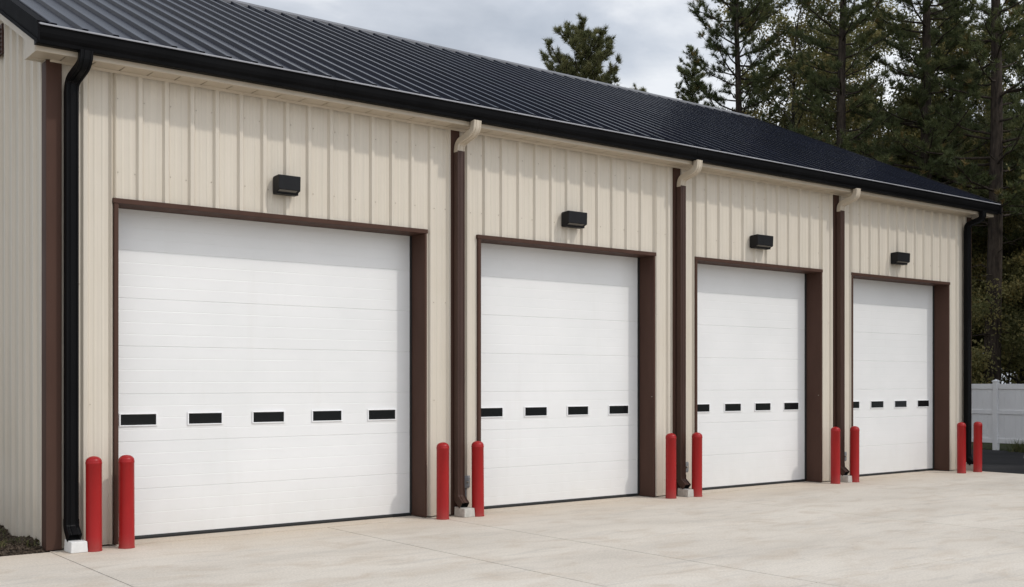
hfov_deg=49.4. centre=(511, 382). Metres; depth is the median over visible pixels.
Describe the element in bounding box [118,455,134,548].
bollard
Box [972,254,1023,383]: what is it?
shrub
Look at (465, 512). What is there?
splash block
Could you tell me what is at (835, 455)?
bollard
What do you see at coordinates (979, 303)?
shrub
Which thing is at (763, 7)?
pine tree
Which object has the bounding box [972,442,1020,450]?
ground
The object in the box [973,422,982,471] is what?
bollard
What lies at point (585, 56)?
pine tree
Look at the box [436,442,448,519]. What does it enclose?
bollard
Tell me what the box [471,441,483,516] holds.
bollard
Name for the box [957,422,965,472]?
bollard
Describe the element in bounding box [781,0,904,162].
pine tree
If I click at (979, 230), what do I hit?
pine tree
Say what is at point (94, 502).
bollard
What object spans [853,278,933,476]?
garage door
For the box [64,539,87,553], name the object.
splash block
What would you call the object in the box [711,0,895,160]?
pine tree
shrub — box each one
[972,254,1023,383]
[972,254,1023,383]
[972,262,1023,382]
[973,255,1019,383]
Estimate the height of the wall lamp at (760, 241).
0.213 m
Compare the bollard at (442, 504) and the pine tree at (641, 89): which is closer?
the bollard at (442, 504)
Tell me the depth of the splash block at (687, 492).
16.75 m
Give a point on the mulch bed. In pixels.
(11, 548)
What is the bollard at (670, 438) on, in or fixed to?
on the concrete apron
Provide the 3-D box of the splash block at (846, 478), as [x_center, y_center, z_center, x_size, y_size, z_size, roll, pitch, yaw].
[5.776,1.659,19.265,0.169,0.122,0.230,0,0,-38]
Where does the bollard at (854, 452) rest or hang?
on the concrete apron
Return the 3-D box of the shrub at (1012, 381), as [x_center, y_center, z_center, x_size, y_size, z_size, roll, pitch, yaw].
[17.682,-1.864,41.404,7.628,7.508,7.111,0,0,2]
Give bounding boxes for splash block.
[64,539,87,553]
[454,506,474,517]
[677,488,693,496]
[840,474,851,482]
[966,464,972,470]
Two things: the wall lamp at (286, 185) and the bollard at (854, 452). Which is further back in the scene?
the bollard at (854, 452)
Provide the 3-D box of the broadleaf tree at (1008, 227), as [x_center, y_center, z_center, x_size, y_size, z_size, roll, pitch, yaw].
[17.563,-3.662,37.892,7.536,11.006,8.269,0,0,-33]
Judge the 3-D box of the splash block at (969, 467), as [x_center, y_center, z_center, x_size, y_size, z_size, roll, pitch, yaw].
[9.016,1.659,21.787,0.169,0.122,0.229,0,0,-38]
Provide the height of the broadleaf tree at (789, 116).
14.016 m
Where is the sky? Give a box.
[238,0,1023,383]
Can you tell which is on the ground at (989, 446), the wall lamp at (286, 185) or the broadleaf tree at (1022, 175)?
the broadleaf tree at (1022, 175)
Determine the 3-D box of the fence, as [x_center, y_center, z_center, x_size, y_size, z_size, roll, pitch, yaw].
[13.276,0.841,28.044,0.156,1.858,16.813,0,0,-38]
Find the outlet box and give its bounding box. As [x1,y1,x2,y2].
[465,475,469,495]
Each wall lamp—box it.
[273,174,300,196]
[561,210,586,228]
[750,234,772,249]
[891,252,909,264]
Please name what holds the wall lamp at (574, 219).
attached to the garage building
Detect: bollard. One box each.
[85,456,102,551]
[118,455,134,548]
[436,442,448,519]
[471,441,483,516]
[665,433,675,498]
[692,432,701,496]
[830,427,840,483]
[850,426,859,481]
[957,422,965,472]
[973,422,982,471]
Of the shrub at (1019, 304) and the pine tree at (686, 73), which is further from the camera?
the pine tree at (686, 73)
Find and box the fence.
[972,379,1023,449]
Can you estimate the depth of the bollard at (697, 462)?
16.74 m
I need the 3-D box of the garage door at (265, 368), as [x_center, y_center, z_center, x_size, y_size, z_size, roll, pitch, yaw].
[-2.831,-0.087,13.188,3.858,3.606,0.060,0,0,-38]
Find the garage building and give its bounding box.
[0,0,1001,550]
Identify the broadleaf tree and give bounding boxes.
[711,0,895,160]
[771,103,901,140]
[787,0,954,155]
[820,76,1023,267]
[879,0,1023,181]
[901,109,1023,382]
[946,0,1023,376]
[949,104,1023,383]
[1006,164,1023,227]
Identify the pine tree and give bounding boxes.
[539,13,621,84]
[616,82,646,91]
[674,44,715,106]
[686,0,831,143]
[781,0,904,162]
[847,0,1023,284]
[888,0,1023,383]
[903,0,984,181]
[938,0,1023,356]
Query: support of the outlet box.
attached to the garage building
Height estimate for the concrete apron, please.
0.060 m
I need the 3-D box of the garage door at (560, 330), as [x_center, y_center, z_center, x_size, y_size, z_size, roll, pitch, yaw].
[0.651,-0.087,15.898,3.200,3.606,0.060,0,0,-38]
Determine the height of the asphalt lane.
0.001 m
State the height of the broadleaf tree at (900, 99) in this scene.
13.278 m
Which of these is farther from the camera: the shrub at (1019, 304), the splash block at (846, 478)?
the shrub at (1019, 304)
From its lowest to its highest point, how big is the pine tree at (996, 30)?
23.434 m
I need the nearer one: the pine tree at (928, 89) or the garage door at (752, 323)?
the garage door at (752, 323)
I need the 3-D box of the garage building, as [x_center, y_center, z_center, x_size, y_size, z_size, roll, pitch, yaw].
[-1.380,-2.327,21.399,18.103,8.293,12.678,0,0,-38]
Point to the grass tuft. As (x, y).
(1018, 448)
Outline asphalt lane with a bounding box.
[972,449,1023,473]
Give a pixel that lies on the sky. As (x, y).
(651, 36)
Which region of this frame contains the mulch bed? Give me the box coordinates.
[0,525,48,555]
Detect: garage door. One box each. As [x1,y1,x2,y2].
[119,208,411,538]
[481,243,639,508]
[697,264,806,489]
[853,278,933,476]
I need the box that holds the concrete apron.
[0,470,1023,586]
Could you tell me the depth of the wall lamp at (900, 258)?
20.32 m
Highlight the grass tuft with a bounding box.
[1005,437,1023,452]
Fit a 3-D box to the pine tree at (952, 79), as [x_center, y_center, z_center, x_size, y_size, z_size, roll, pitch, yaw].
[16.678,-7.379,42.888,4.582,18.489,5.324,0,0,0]

